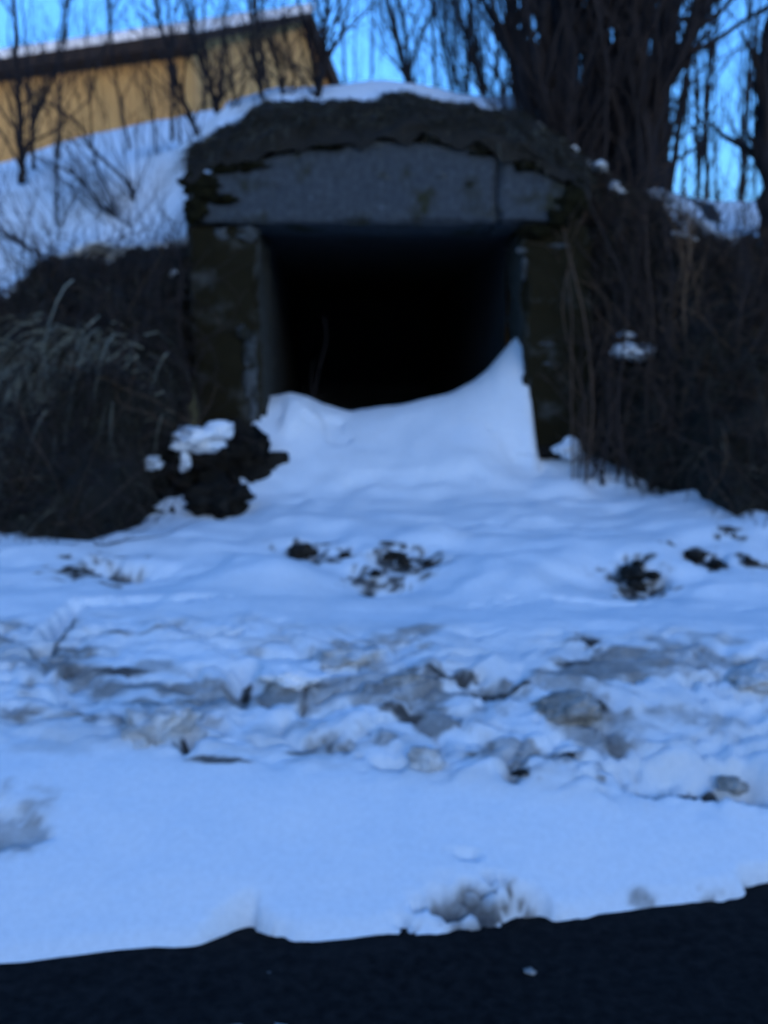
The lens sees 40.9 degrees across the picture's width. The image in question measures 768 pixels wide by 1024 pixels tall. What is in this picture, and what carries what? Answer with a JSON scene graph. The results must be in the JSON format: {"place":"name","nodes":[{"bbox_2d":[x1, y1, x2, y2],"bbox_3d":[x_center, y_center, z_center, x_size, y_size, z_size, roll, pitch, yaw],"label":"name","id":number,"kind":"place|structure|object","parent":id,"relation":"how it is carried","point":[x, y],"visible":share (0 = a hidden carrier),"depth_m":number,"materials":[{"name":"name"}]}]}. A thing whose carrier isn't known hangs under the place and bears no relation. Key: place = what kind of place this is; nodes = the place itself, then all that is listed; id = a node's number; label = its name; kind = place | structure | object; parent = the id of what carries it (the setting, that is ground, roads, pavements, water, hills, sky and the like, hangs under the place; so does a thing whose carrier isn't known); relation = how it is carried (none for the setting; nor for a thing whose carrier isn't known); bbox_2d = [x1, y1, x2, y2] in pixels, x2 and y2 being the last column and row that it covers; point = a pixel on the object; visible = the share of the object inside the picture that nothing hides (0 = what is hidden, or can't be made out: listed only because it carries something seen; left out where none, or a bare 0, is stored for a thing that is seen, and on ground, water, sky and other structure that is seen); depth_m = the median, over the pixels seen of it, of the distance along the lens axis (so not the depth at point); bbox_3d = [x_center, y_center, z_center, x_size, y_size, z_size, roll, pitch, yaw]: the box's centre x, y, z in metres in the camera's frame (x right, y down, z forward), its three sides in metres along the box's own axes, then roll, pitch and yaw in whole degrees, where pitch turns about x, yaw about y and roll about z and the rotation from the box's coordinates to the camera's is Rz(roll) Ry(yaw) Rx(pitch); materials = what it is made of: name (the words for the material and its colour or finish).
{"place":"outdoors","nodes":[
{"label":"outdoors","id":0,"kind":"place"},
{"bbox_2d":[0,110,313,540],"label":"earth bank","id":1,"kind":"structure","parent":0,"point":[162,161],"depth_m":6.50,"materials":[{"name":"soil"}]},
{"bbox_2d":[0,107,38,256],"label":"sapling","id":2,"kind":"object","parent":1,"relation":"on","point":[10,236],"visible":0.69,"depth_m":7.00,"materials":[{"name":"brown plant"}]},
{"bbox_2d":[0,0,60,128],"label":"bare tree","id":3,"kind":"object","parent":1,"relation":"on","point":[25,47],"visible":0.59,"depth_m":11.87,"materials":[{"name":"brown plant"}]},
{"bbox_2d":[0,0,86,169],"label":"sapling","id":4,"kind":"object","parent":1,"relation":"on","point":[33,118],"visible":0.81,"depth_m":8.51,"materials":[{"name":"brown plant"}]},
{"bbox_2d":[0,0,95,183],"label":"sapling","id":5,"kind":"object","parent":1,"relation":"on","point":[19,137],"visible":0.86,"depth_m":8.33,"materials":[{"name":"brown plant"}]},
{"bbox_2d":[4,0,95,236],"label":"sapling","id":6,"kind":"object","parent":1,"relation":"on","point":[56,168],"visible":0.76,"depth_m":7.32,"materials":[{"name":"brown plant"}]},
{"bbox_2d":[25,247,86,321],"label":"brush shrub","id":7,"kind":"object","parent":1,"relation":"on","point":[63,283],"visible":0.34,"depth_m":6.27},
{"bbox_2d":[0,1,151,200],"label":"sapling","id":8,"kind":"object","parent":1,"relation":"on","point":[116,171],"visible":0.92,"depth_m":7.38,"materials":[{"name":"brown plant"}]},
{"bbox_2d":[11,0,147,139],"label":"bare tree","id":9,"kind":"object","parent":1,"relation":"on","point":[86,34],"visible":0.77,"depth_m":14.74,"materials":[{"name":"brown plant"}]},
{"bbox_2d":[0,103,159,226],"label":"sapling","id":10,"kind":"object","parent":1,"relation":"on","point":[109,212],"visible":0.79,"depth_m":7.21,"materials":[{"name":"brown plant"}]},
{"bbox_2d":[56,0,129,158],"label":"bare tree","id":11,"kind":"object","parent":1,"relation":"on","point":[60,86],"visible":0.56,"depth_m":12.00,"materials":[{"name":"brown plant"}]},
{"bbox_2d":[53,0,149,218],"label":"sapling","id":12,"kind":"object","parent":1,"relation":"on","point":[92,89],"visible":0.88,"depth_m":7.24,"materials":[{"name":"brown plant"}]},
{"bbox_2d":[0,238,210,544],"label":"dead grass","id":13,"kind":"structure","parent":1,"relation":"on","point":[48,487],"depth_m":5.61,"materials":[{"name":"plant"}]},
{"bbox_2d":[0,279,214,512],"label":"grass tuft","id":14,"kind":"object","parent":1,"relation":"on","point":[54,371],"visible":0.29,"depth_m":5.74,"materials":[{"name":"plant"}]},
{"bbox_2d":[67,0,161,149],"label":"bare tree","id":15,"kind":"object","parent":1,"relation":"on","point":[116,84],"visible":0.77,"depth_m":11.04,"materials":[{"name":"brown plant"}]},
{"bbox_2d":[96,0,180,168],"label":"sapling","id":16,"kind":"object","parent":1,"relation":"on","point":[152,109],"visible":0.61,"depth_m":8.13,"materials":[{"name":"brown plant"}]},
{"bbox_2d":[111,240,171,307],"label":"brush shrub","id":17,"kind":"object","parent":1,"relation":"on","point":[120,260],"visible":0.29,"depth_m":6.44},
{"bbox_2d":[127,204,185,377],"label":"brush shrub","id":18,"kind":"object","parent":1,"relation":"on","point":[169,244],"visible":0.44,"depth_m":6.27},
{"bbox_2d":[95,0,226,140],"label":"sapling","id":19,"kind":"object","parent":1,"relation":"on","point":[188,115],"visible":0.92,"depth_m":7.77,"materials":[{"name":"brown plant"}]},
{"bbox_2d":[114,0,210,149],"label":"sapling","id":20,"kind":"object","parent":1,"relation":"on","point":[176,9],"visible":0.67,"depth_m":8.31,"materials":[{"name":"brown plant"}]},
{"bbox_2d":[148,0,189,141],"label":"bare tree","id":21,"kind":"object","parent":1,"relation":"on","point":[171,91],"visible":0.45,"depth_m":11.51,"materials":[{"name":"brown plant"}]},
{"bbox_2d":[155,0,205,110],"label":"bare tree","id":22,"kind":"object","parent":1,"relation":"on","point":[204,92],"visible":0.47,"depth_m":15.24,"materials":[{"name":"brown plant"}]},
{"bbox_2d":[149,234,216,425],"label":"brush shrub","id":23,"kind":"object","parent":1,"relation":"on","point":[181,365],"visible":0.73,"depth_m":6.15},
{"bbox_2d":[185,0,245,94],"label":"bare tree","id":24,"kind":"object","parent":1,"relation":"on","point":[222,27],"visible":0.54,"depth_m":14.36,"materials":[{"name":"brown plant"}]},
{"bbox_2d":[170,0,268,114],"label":"sapling","id":25,"kind":"object","parent":1,"relation":"on","point":[216,100],"visible":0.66,"depth_m":7.96,"materials":[{"name":"brown plant"}]},
{"bbox_2d":[207,0,269,89],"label":"bare tree","id":26,"kind":"object","parent":1,"relation":"on","point":[264,63],"visible":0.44,"depth_m":13.23,"materials":[{"name":"brown plant"}]},
{"bbox_2d":[0,3,341,162],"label":"house","id":27,"kind":"structure","parent":0,"point":[193,84],"depth_m":19.88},
{"bbox_2d":[0,338,767,962],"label":"snow ground","id":28,"kind":"structure","parent":0,"point":[320,812],"depth_m":3.58,"materials":[{"name":"snow"}]},
{"bbox_2d":[0,153,262,545],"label":"brush","id":29,"kind":"object","parent":28,"relation":"on","point":[116,312],"visible":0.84,"depth_m":5.80,"materials":[{"name":"plant"}]},
{"bbox_2d":[120,698,202,748],"bbox_3d":[-0.753,0.717,3.381,0.222,0.192,0.254,7,11,44],"label":"snow block","id":30,"kind":"object","parent":28,"relation":"on","point":[146,724],"depth_m":3.31,"materials":[{"name":"snow"}]},
{"bbox_2d":[143,447,240,517],"bbox_3d":[-1.325,-0.034,6.070,1.299,0.898,0.916,0,8,0],"label":"soil heap","id":31,"kind":"object","parent":28,"relation":"on","point":[202,471],"visible":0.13,"depth_m":5.86,"materials":[{"name":"soil"}]},
{"bbox_2d":[179,451,190,472],"bbox_3d":[-1.117,-0.284,5.777,0.069,0.130,0.097,0,8,0],"label":"snow patch","id":32,"kind":"object","parent":31,"relation":"on","point":[186,465],"visible":0.85,"depth_m":5.76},
{"bbox_2d":[170,425,226,453],"bbox_3d":[-1.052,-0.408,5.829,0.324,0.156,0.360,0,8,0],"label":"snow patch","id":33,"kind":"object","parent":31,"relation":"on","point":[202,441],"visible":0.93,"depth_m":5.74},
{"bbox_2d":[203,420,233,440],"bbox_3d":[-0.942,-0.463,5.899,0.171,0.126,0.187,7,10,41],"label":"snow patch","id":34,"kind":"object","parent":31,"relation":"on","point":[224,427],"visible":0.68,"depth_m":5.86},
{"bbox_2d":[225,418,288,483],"bbox_3d":[-0.815,-0.329,6.136,0.509,0.470,0.481,-1,8,-11],"label":"soil heap","id":35,"kind":"object","parent":31,"relation":"on","point":[251,462],"visible":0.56,"depth_m":5.99,"materials":[{"name":"soil"}]},
{"bbox_2d":[182,474,256,519],"bbox_3d":[-0.916,-0.041,5.670,0.393,0.340,0.341,-3,8,-22],"label":"soil heap","id":36,"kind":"object","parent":28,"relation":"on","point":[219,498],"visible":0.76,"depth_m":5.62,"materials":[{"name":"soil"}]},
{"bbox_2d":[254,659,331,689],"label":"snow block","id":37,"kind":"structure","parent":28,"relation":"on","point":[294,674],"depth_m":3.62,"materials":[{"name":"snow"}]},
{"bbox_2d":[287,543,319,559],"bbox_3d":[-0.390,0.188,4.962,0.158,0.084,0.183,0,8,0],"label":"soil clod","id":38,"kind":"object","parent":28,"relation":"on","point":[300,551],"visible":0.96,"depth_m":4.93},
{"bbox_2d":[310,645,386,670],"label":"snow block","id":39,"kind":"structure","parent":28,"relation":"on","point":[353,656],"depth_m":3.78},
{"bbox_2d":[175,141,596,448],"bbox_3d":[-0.004,-1.339,9.388,2.768,2.819,6.267,0,8,0],"label":"tunnel entrance","id":40,"kind":"object","parent":28,"relation":"on","point":[392,273],"visible":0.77,"depth_m":6.37,"materials":[{"name":"grey concrete"}]},
{"bbox_2d":[166,80,605,216],"bbox_3d":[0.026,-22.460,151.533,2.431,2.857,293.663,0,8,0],"label":"earth mound","id":41,"kind":"object","parent":40,"relation":"on","point":[363,90],"visible":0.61,"depth_m":6.20,"materials":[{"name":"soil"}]},
{"bbox_2d":[184,0,300,107],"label":"sapling","id":42,"kind":"object","parent":41,"relation":"on","point":[230,83],"visible":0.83,"depth_m":7.59,"materials":[{"name":"brown plant"}]},
{"bbox_2d":[206,0,296,100],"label":"sapling","id":43,"kind":"object","parent":41,"relation":"on","point":[258,77],"visible":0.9,"depth_m":7.28,"materials":[{"name":"brown plant"}]},
{"bbox_2d":[226,0,328,94],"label":"sapling","id":44,"kind":"object","parent":41,"relation":"on","point":[277,67],"visible":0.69,"depth_m":7.41,"materials":[{"name":"brown plant"}]},
{"bbox_2d":[248,0,331,92],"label":"sapling","id":45,"kind":"object","parent":41,"relation":"on","point":[286,40],"visible":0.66,"depth_m":7.54,"materials":[{"name":"brown plant"}]},
{"bbox_2d":[250,0,337,92],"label":"sapling","id":46,"kind":"object","parent":41,"relation":"on","point":[305,36],"visible":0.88,"depth_m":7.29,"materials":[{"name":"brown plant"}]},
{"bbox_2d":[267,0,346,83],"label":"bare tree","id":47,"kind":"object","parent":41,"relation":"on","point":[344,60],"visible":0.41,"depth_m":14.59,"materials":[{"name":"brown plant"}]},
{"bbox_2d":[279,0,380,97],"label":"sapling","id":48,"kind":"object","parent":41,"relation":"on","point":[322,71],"visible":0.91,"depth_m":7.23,"materials":[{"name":"brown plant"}]},
{"bbox_2d":[325,0,398,85],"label":"bare tree","id":49,"kind":"object","parent":41,"relation":"on","point":[354,54],"visible":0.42,"depth_m":17.97,"materials":[{"name":"brown plant"}]},
{"bbox_2d":[354,5,385,80],"bbox_3d":[-0.323,-8.180,17.617,1.110,5.661,1.235,-5,9,-33],"label":"bare tree","id":50,"kind":"object","parent":41,"relation":"on","point":[373,35],"visible":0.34,"depth_m":17.50,"materials":[{"name":"brown plant"}]},
{"bbox_2d":[355,0,436,83],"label":"bare tree","id":51,"kind":"object","parent":41,"relation":"on","point":[408,52],"visible":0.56,"depth_m":11.64,"materials":[{"name":"brown plant"}]},
{"bbox_2d":[354,3,442,87],"bbox_3d":[0.528,-7.107,13.453,1.536,6.528,1.651,4,8,26],"label":"bare tree","id":52,"kind":"object","parent":41,"relation":"on","point":[415,59],"visible":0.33,"depth_m":13.27,"materials":[{"name":"brown plant"}]},
{"bbox_2d":[371,0,451,91],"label":"bare tree","id":53,"kind":"object","parent":41,"relation":"on","point":[445,67],"visible":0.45,"depth_m":11.67,"materials":[{"name":"brown plant"}]},
{"bbox_2d":[380,0,443,143],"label":"bare tree","id":54,"kind":"object","parent":41,"relation":"on","point":[399,46],"visible":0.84,"depth_m":9.22,"materials":[{"name":"brown plant"}]},
{"bbox_2d":[396,0,431,84],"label":"bare tree","id":55,"kind":"object","parent":41,"relation":"on","point":[415,37],"visible":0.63,"depth_m":10.50,"materials":[{"name":"brown plant"}]},
{"bbox_2d":[374,0,466,88],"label":"bare tree","id":56,"kind":"object","parent":41,"relation":"on","point":[440,77],"visible":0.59,"depth_m":10.46,"materials":[{"name":"brown plant"}]},
{"bbox_2d":[352,0,501,92],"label":"bare tree","id":57,"kind":"object","parent":41,"relation":"on","point":[453,52],"visible":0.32,"depth_m":11.46,"materials":[{"name":"brown plant"}]},
{"bbox_2d":[370,0,498,91],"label":"bare tree","id":58,"kind":"object","parent":41,"relation":"on","point":[482,55],"visible":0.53,"depth_m":9.90,"materials":[{"name":"brown plant"}]},
{"bbox_2d":[361,0,507,95],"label":"bare tree","id":59,"kind":"object","parent":41,"relation":"on","point":[447,42],"visible":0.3,"depth_m":11.46,"materials":[{"name":"brown plant"}]},
{"bbox_2d":[395,0,508,93],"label":"bare tree","id":60,"kind":"object","parent":41,"relation":"on","point":[461,76],"visible":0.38,"depth_m":11.13,"materials":[{"name":"brown plant"}]},
{"bbox_2d":[430,0,479,147],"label":"bare tree","id":61,"kind":"object","parent":41,"relation":"on","point":[447,51],"visible":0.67,"depth_m":8.67,"materials":[{"name":"brown plant"}]},
{"bbox_2d":[423,0,493,92],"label":"bare tree","id":62,"kind":"object","parent":41,"relation":"on","point":[458,44],"visible":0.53,"depth_m":9.99,"materials":[{"name":"brown plant"}]},
{"bbox_2d":[439,0,485,95],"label":"bare tree","id":63,"kind":"object","parent":41,"relation":"on","point":[473,63],"visible":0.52,"depth_m":9.97,"materials":[{"name":"brown plant"}]},
{"bbox_2d":[445,0,486,94],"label":"bare tree","id":64,"kind":"object","parent":41,"relation":"on","point":[483,82],"visible":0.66,"depth_m":9.15,"materials":[{"name":"brown plant"}]},
{"bbox_2d":[464,0,503,148],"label":"bare tree","id":65,"kind":"object","parent":41,"relation":"on","point":[469,37],"visible":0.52,"depth_m":8.69,"materials":[{"name":"brown plant"}]},
{"bbox_2d":[382,672,425,685],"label":"snow block","id":66,"kind":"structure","parent":28,"relation":"on","point":[401,679],"depth_m":3.63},
{"bbox_2d":[406,746,446,771],"bbox_3d":[0.132,0.795,3.255,0.133,0.127,0.086,0,8,0],"label":"snow block","id":67,"kind":"object","parent":28,"relation":"on","point":[425,758],"depth_m":3.23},
{"bbox_2d":[537,444,560,459],"bbox_3d":[0.992,-0.350,6.400,0.186,0.148,0.195,-2,8,-16],"label":"soil heap","id":68,"kind":"object","parent":28,"relation":"on","point":[549,454],"visible":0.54,"depth_m":6.33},
{"bbox_2d":[551,436,582,460],"bbox_3d":[1.114,-0.388,6.247,0.207,0.148,0.172,0,8,0],"label":"snow patch","id":69,"kind":"object","parent":28,"relation":"on","point":[564,452],"visible":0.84,"depth_m":6.20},
{"bbox_2d":[530,689,603,726],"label":"snow block","id":70,"kind":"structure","parent":28,"relation":"on","point":[571,707],"depth_m":3.49,"materials":[{"name":"snow"}]},
{"bbox_2d":[511,198,635,483],"bbox_3d":[1.131,-1.030,6.248,0.674,1.823,0.822,-1,8,-11],"label":"brush shrub","id":71,"kind":"object","parent":28,"relation":"on","point":[587,457],"visible":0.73,"depth_m":6.13,"materials":[{"name":"plant"}]},
{"bbox_2d":[536,174,687,486],"bbox_3d":[1.355,-1.117,6.200,0.898,2.008,0.815,2,8,17],"label":"brush shrub","id":72,"kind":"object","parent":28,"relation":"on","point":[624,288],"visible":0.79,"depth_m":6.12,"materials":[{"name":"plant"}]},
{"bbox_2d":[552,165,673,485],"bbox_3d":[1.469,-1.148,6.233,1.052,1.992,0.518,-5,9,-34],"label":"brush shrub","id":73,"kind":"object","parent":28,"relation":"on","point":[605,449],"visible":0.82,"depth_m":6.17,"materials":[{"name":"plant"}]},
{"bbox_2d":[618,564,648,581],"bbox_3d":[1.142,0.283,4.678,0.156,0.083,0.209,3,8,22],"label":"soil clod","id":74,"kind":"object","parent":28,"relation":"on","point":[636,572],"visible":0.99,"depth_m":4.64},
{"bbox_2d":[622,580,647,592],"bbox_3d":[1.105,0.327,4.537,0.116,0.047,0.092,4,8,28],"label":"soil clod","id":75,"kind":"object","parent":28,"relation":"on","point":[638,586],"visible":1,"depth_m":4.51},
{"bbox_2d":[590,181,727,480],"bbox_3d":[1.652,-1.045,6.226,0.883,1.890,0.828,0,8,0],"label":"brush shrub","id":76,"kind":"object","parent":28,"relation":"on","point":[645,323],"visible":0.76,"depth_m":6.16,"materials":[{"name":"plant"}]},
{"bbox_2d":[605,198,715,489],"bbox_3d":[1.659,-0.998,6.166,0.619,1.803,0.808,0,8,0],"label":"brush shrub","id":77,"kind":"object","parent":28,"relation":"on","point":[639,334],"visible":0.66,"depth_m":6.12,"materials":[{"name":"plant"}]},
{"bbox_2d":[683,550,711,562],"bbox_3d":[1.474,0.207,4.880,0.137,0.059,0.131,-6,9,-37],"label":"soil clod","id":78,"kind":"object","parent":28,"relation":"on","point":[694,556],"visible":1,"depth_m":4.85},
{"bbox_2d":[647,245,767,466],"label":"brush shrub","id":79,"kind":"object","parent":28,"relation":"on","point":[726,362],"visible":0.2,"depth_m":5.97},
{"bbox_2d":[715,775,749,795],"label":"snow block","id":80,"kind":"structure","parent":28,"relation":"on","point":[733,785],"depth_m":3.28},
{"bbox_2d":[724,664,767,693],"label":"snow block","id":81,"kind":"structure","parent":28,"relation":"on","point":[753,678],"depth_m":3.64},
{"bbox_2d":[0,882,767,1023],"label":"road","id":82,"kind":"structure","parent":0,"point":[704,962],"depth_m":2.58,"materials":[{"name":"asphalt"}]},
{"bbox_2d":[0,0,767,426],"label":"sky","id":83,"kind":"structure","parent":0,"point":[724,156],"materials":[{"name":"blue"}]},
{"bbox_2d":[505,155,767,521],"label":"hillside","id":84,"kind":"structure","parent":0,"point":[709,455],"depth_m":6.07,"materials":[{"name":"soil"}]},
{"bbox_2d":[522,2,612,267],"bbox_3d":[1.207,-2.469,6.748,0.604,1.842,0.860,0,8,0],"label":"brush shrub","id":85,"kind":"object","parent":84,"relation":"on","point":[568,123],"visible":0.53,"depth_m":6.75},
{"bbox_2d":[456,0,725,184],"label":"alder tree","id":86,"kind":"object","parent":84,"relation":"on","point":[536,81],"visible":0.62,"depth_m":6.88,"materials":[{"name":"brown plant"}]},
{"bbox_2d":[494,83,767,527],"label":"brush","id":87,"kind":"object","parent":84,"relation":"on","point":[762,238],"visible":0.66,"depth_m":6.10,"materials":[{"name":"plant"}]},
{"bbox_2d":[607,342,655,361],"bbox_3d":[1.506,-0.968,6.228,0.306,0.116,0.194,0,8,0],"label":"snow patch","id":88,"kind":"object","parent":84,"relation":"on","point":[626,353],"visible":0.6,"depth_m":6.18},
{"bbox_2d":[550,0,767,191],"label":"alder tree","id":89,"kind":"object","parent":84,"relation":"on","point":[664,68],"visible":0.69,"depth_m":7.03,"materials":[{"name":"brown plant"}]},
{"bbox_2d":[649,0,677,188],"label":"bare tree","id":90,"kind":"object","parent":84,"relation":"on","point":[667,156],"visible":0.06,"depth_m":10.38,"materials":[{"name":"brown plant"}]},
{"bbox_2d":[606,256,737,457],"bbox_3d":[1.768,-0.784,5.963,0.792,1.466,0.741,5,9,33],"label":"brush shrub","id":91,"kind":"object","parent":84,"relation":"on","point":[665,334],"visible":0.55,"depth_m":5.98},
{"bbox_2d":[631,176,737,430],"bbox_3d":[1.766,-1.114,6.143,0.634,1.735,0.590,7,10,42],"label":"brush shrub","id":92,"kind":"object","parent":84,"relation":"on","point":[682,255],"visible":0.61,"depth_m":6.12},
{"bbox_2d":[652,0,726,191],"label":"bare tree","id":93,"kind":"object","parent":84,"relation":"on","point":[677,133],"visible":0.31,"depth_m":9.71,"materials":[{"name":"brown plant"}]},
{"bbox_2d":[650,0,742,195],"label":"bare tree","id":94,"kind":"object","parent":84,"relation":"on","point":[684,163],"visible":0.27,"depth_m":11.66,"materials":[{"name":"brown plant"}]},
{"bbox_2d":[671,1,725,198],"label":"bare tree","id":95,"kind":"object","parent":84,"relation":"on","point":[696,57],"visible":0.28,"depth_m":13.19,"materials":[{"name":"brown plant"}]},
{"bbox_2d":[671,1,736,200],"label":"bare tree","id":96,"kind":"object","parent":84,"relation":"on","point":[712,143],"visible":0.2,"depth_m":15.52,"materials":[{"name":"brown plant"}]},
{"bbox_2d":[695,0,721,198],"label":"bare tree","id":97,"kind":"object","parent":84,"relation":"on","point":[704,129],"visible":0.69,"depth_m":10.01,"materials":[{"name":"brown plant"}]},
{"bbox_2d":[671,0,767,199],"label":"bare tree","id":98,"kind":"object","parent":84,"relation":"on","point":[707,168],"visible":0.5,"depth_m":11.40,"materials":[{"name":"brown plant"}]},
{"bbox_2d":[685,0,763,198],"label":"bare tree","id":99,"kind":"object","parent":84,"relation":"on","point":[741,99],"visible":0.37,"depth_m":15.62,"materials":[{"name":"brown plant"}]},
{"bbox_2d":[698,0,767,200],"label":"bare tree","id":100,"kind":"object","parent":84,"relation":"on","point":[743,136],"visible":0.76,"depth_m":9.41,"materials":[{"name":"brown plant"}]},
{"bbox_2d":[702,0,767,253],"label":"thick tree","id":101,"kind":"object","parent":84,"relation":"on","point":[758,149],"visible":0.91,"depth_m":6.73,"materials":[{"name":"brown plant"}]},
{"bbox_2d":[702,197,767,455],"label":"brush shrub","id":102,"kind":"object","parent":84,"relation":"on","point":[746,272],"visible":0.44,"depth_m":6.00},
{"bbox_2d":[716,0,761,200],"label":"bare tree","id":103,"kind":"object","parent":84,"relation":"on","point":[746,166],"visible":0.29,"depth_m":15.06,"materials":[{"name":"brown plant"}]},
{"bbox_2d":[713,0,765,200],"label":"bare tree","id":104,"kind":"object","parent":84,"relation":"on","point":[714,131],"visible":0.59,"depth_m":11.60,"materials":[{"name":"brown plant"}]},
{"bbox_2d":[719,0,764,200],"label":"bare tree","id":105,"kind":"object","parent":84,"relation":"on","point":[754,121],"visible":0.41,"depth_m":11.62,"materials":[{"name":"brown plant"}]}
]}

